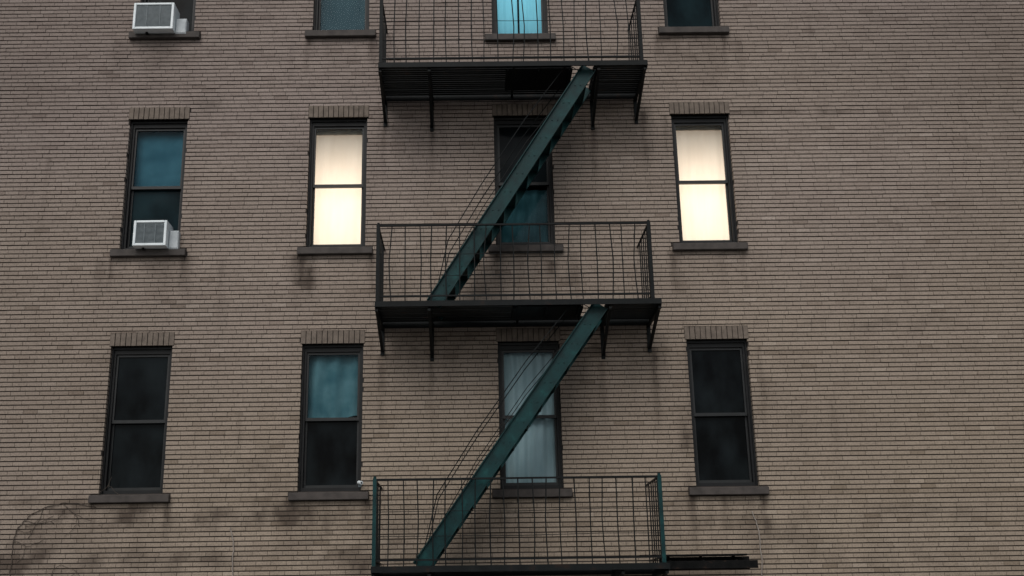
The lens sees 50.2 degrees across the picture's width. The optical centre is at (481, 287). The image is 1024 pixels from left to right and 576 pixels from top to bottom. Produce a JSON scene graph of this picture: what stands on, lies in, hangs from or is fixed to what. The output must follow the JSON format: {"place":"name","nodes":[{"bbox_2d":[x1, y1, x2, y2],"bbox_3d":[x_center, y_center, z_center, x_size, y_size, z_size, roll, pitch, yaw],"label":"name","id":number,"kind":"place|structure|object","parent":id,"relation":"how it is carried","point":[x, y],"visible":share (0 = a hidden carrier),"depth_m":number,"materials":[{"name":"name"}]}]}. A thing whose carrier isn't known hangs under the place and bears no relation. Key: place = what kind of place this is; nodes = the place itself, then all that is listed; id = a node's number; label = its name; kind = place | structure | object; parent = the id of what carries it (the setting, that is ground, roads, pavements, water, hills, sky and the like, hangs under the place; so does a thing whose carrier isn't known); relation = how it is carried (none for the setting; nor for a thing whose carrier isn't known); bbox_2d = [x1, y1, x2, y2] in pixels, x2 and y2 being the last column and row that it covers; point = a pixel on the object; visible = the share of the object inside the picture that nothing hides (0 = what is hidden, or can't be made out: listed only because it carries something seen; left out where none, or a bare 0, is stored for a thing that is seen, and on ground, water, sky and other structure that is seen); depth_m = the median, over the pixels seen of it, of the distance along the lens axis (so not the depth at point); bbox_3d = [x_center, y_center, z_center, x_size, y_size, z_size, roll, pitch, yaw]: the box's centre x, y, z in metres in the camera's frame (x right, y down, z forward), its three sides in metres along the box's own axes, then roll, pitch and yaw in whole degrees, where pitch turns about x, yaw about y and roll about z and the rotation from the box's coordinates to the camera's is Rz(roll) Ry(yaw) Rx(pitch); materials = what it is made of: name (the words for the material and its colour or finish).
{"place":"outdoors","nodes":[
{"label":"outdoors","id":0,"kind":"place"},
{"bbox_2d":[0,0,1023,575],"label":"apartment building","id":1,"kind":"structure","parent":0,"point":[824,376],"depth_m":13.95,"materials":[{"name":"beige brick"}]},
{"bbox_2d":[9,477,117,575],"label":"dead creeper","id":2,"kind":"object","parent":1,"relation":"attached to","point":[49,521],"visible":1,"depth_m":13.10,"materials":[{"name":"brown plant"}]},
{"bbox_2d":[88,332,174,502],"bbox_3d":[-4.260,1.603,13.552,0.965,2.113,0.290,-1,-16,0],"label":"window","id":3,"kind":"structure","parent":1,"relation":"in","point":[139,387],"depth_m":13.60,"materials":[{"name":"black glass"}]},
{"bbox_2d":[109,107,189,257],"bbox_3d":[-4.302,-1.388,14.429,0.965,2.107,0.290,-1,-16,0],"label":"window","id":4,"kind":"structure","parent":1,"relation":"in","point":[141,202],"depth_m":14.45,"materials":[{"name":"black glass"}]},
{"bbox_2d":[132,220,180,249],"bbox_3d":[-4.175,-0.654,14.084,0.549,0.363,0.300,-1,-16,0],"label":"air conditioner","id":5,"kind":"object","parent":1,"relation":"attached to","point":[154,234],"visible":0.98,"depth_m":13.97,"materials":[{"name":"white metal"}]},
{"bbox_2d":[134,132,183,185],"bbox_3d":[-4.308,-1.721,14.682,0.713,0.947,0.011,-1,-16,0],"label":"blind","id":6,"kind":"object","parent":1,"relation":"attached to","point":[158,158],"visible":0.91,"depth_m":14.69,"materials":[{"name":"teal fabric"}]},
{"bbox_2d":[132,3,188,34],"bbox_3d":[-4.380,-3.648,14.962,0.696,0.420,0.300,-1,-16,0],"label":"air conditioner","id":7,"kind":"object","parent":1,"relation":"attached to","point":[149,18],"visible":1,"depth_m":14.84,"materials":[{"name":"white metal"}]},
{"bbox_2d":[128,0,200,39],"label":"window","id":8,"kind":"structure","parent":1,"relation":"in","point":[186,8],"depth_m":14.95,"materials":[{"name":"black paint"}]},
{"bbox_2d":[229,528,233,575],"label":"wall cable","id":9,"kind":"object","parent":1,"relation":"attached to","point":[233,551],"depth_m":13.01,"materials":[{"name":"rubber"}]},
{"bbox_2d":[288,330,368,500],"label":"window","id":10,"kind":"structure","parent":1,"relation":"in","point":[330,451],"depth_m":13.55,"materials":[{"name":"black glass"}]},
{"bbox_2d":[308,355,357,417],"bbox_3d":[-1.866,1.239,13.827,0.713,0.946,0.057,-1,-16,0],"label":"curtain","id":11,"kind":"object","parent":1,"relation":"hanging from","point":[333,386],"visible":0.9,"depth_m":13.82,"materials":[{"name":"teal fabric"}]},
{"bbox_2d":[297,105,372,255],"bbox_3d":[-1.901,-1.415,14.449,0.965,2.107,0.290,-1,-16,0],"label":"window","id":12,"kind":"structure","parent":1,"relation":"in","point":[310,249],"depth_m":14.49,"materials":[{"name":"black paint"}]},
{"bbox_2d":[314,130,361,244],"bbox_3d":[-1.902,-1.346,14.582,0.713,1.787,0.032,-1,-16,0],"label":"blind","id":13,"kind":"object","parent":1,"relation":"attached to","point":[337,216],"visible":0.83,"depth_m":14.58,"materials":[{"name":"white fabric"}]},
{"bbox_2d":[305,0,375,38],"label":"window","id":14,"kind":"structure","parent":1,"relation":"in","point":[316,33],"depth_m":14.92,"materials":[{"name":"black paint"}]},
{"bbox_2d":[320,0,364,29],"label":"blind","id":15,"kind":"object","parent":1,"relation":"attached to","point":[342,14],"visible":0.81,"depth_m":15.31,"materials":[{"name":"blue fabric"}]},
{"bbox_2d":[357,481,362,486],"bbox_3d":[-1.467,2.363,13.188,0.060,0.076,0.141,4,-17,-15],"label":"security camera","id":16,"kind":"object","parent":1,"relation":"attached to","point":[359,483],"visible":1,"depth_m":13.17,"materials":[{"name":"white plastic"}]},
{"bbox_2d":[497,0,517,33],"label":"curtain","id":17,"kind":"object","parent":1,"relation":"hanging from","point":[504,13],"visible":0.62,"depth_m":15.32,"materials":[{"name":"teal fabric"}]},
{"bbox_2d":[485,0,555,41],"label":"window","id":18,"kind":"structure","parent":1,"relation":"in","point":[544,36],"depth_m":14.95,"materials":[{"name":"black paint"}]},
{"bbox_2d":[501,190,548,241],"bbox_3d":[0.569,-0.911,14.470,0.713,0.822,0.032,-1,-16,0],"label":"curtain","id":19,"kind":"object","parent":1,"relation":"hanging from","point":[531,207],"visible":0.62,"depth_m":14.47,"materials":[{"name":"teal fabric"}]},
{"bbox_2d":[489,104,563,252],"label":"window","id":20,"kind":"structure","parent":1,"relation":"in","point":[505,128],"depth_m":14.62,"materials":[{"name":"black glass"}]},
{"bbox_2d":[504,353,555,482],"bbox_3d":[0.604,1.617,13.728,0.713,1.793,0.038,-1,-16,0],"label":"curtain","id":21,"kind":"object","parent":1,"relation":"hanging from","point":[532,454],"visible":0.62,"depth_m":13.69,"materials":[{"name":"grey fabric"}]},
{"bbox_2d":[519,0,541,32],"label":"curtain","id":22,"kind":"object","parent":1,"relation":"hanging from","point":[529,8],"visible":0.7,"depth_m":15.32,"materials":[{"name":"teal fabric"}]},
{"bbox_2d":[492,328,572,497],"bbox_3d":[0.604,1.547,13.592,0.965,2.113,0.290,-1,-16,0],"label":"window","id":23,"kind":"structure","parent":1,"relation":"in","point":[550,347],"depth_m":13.64,"materials":[{"name":"black paint"}]},
{"bbox_2d":[371,0,757,575],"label":"fire escape","id":24,"kind":"object","parent":1,"relation":"attached to","point":[431,82],"visible":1,"depth_m":13.26,"materials":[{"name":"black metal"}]},
{"bbox_2d":[658,0,729,34],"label":"window","id":25,"kind":"structure","parent":1,"relation":"in","point":[681,17],"depth_m":15.25,"materials":[{"name":"black glass"}]},
{"bbox_2d":[676,126,728,239],"bbox_3d":[2.945,-1.402,14.623,0.713,1.787,0.032,-1,-16,0],"label":"blind","id":26,"kind":"object","parent":1,"relation":"attached to","point":[704,215],"visible":0.81,"depth_m":14.62,"materials":[{"name":"white fabric"}]},
{"bbox_2d":[669,102,747,251],"bbox_3d":[2.945,-1.471,14.490,0.965,2.107,0.290,-1,-16,0],"label":"window","id":27,"kind":"structure","parent":1,"relation":"in","point":[732,244],"depth_m":14.54,"materials":[{"name":"black paint"}]},
{"bbox_2d":[684,326,769,495],"bbox_3d":[2.987,1.519,13.613,0.965,2.113,0.290,-1,-16,0],"label":"window","id":28,"kind":"structure","parent":1,"relation":"in","point":[719,384],"depth_m":13.66,"materials":[{"name":"black glass"}]},
{"bbox_2d":[752,511,762,575],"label":"wall cable","id":29,"kind":"object","parent":1,"relation":"attached to","point":[759,544],"depth_m":13.07,"materials":[{"name":"rubber"}]}
]}

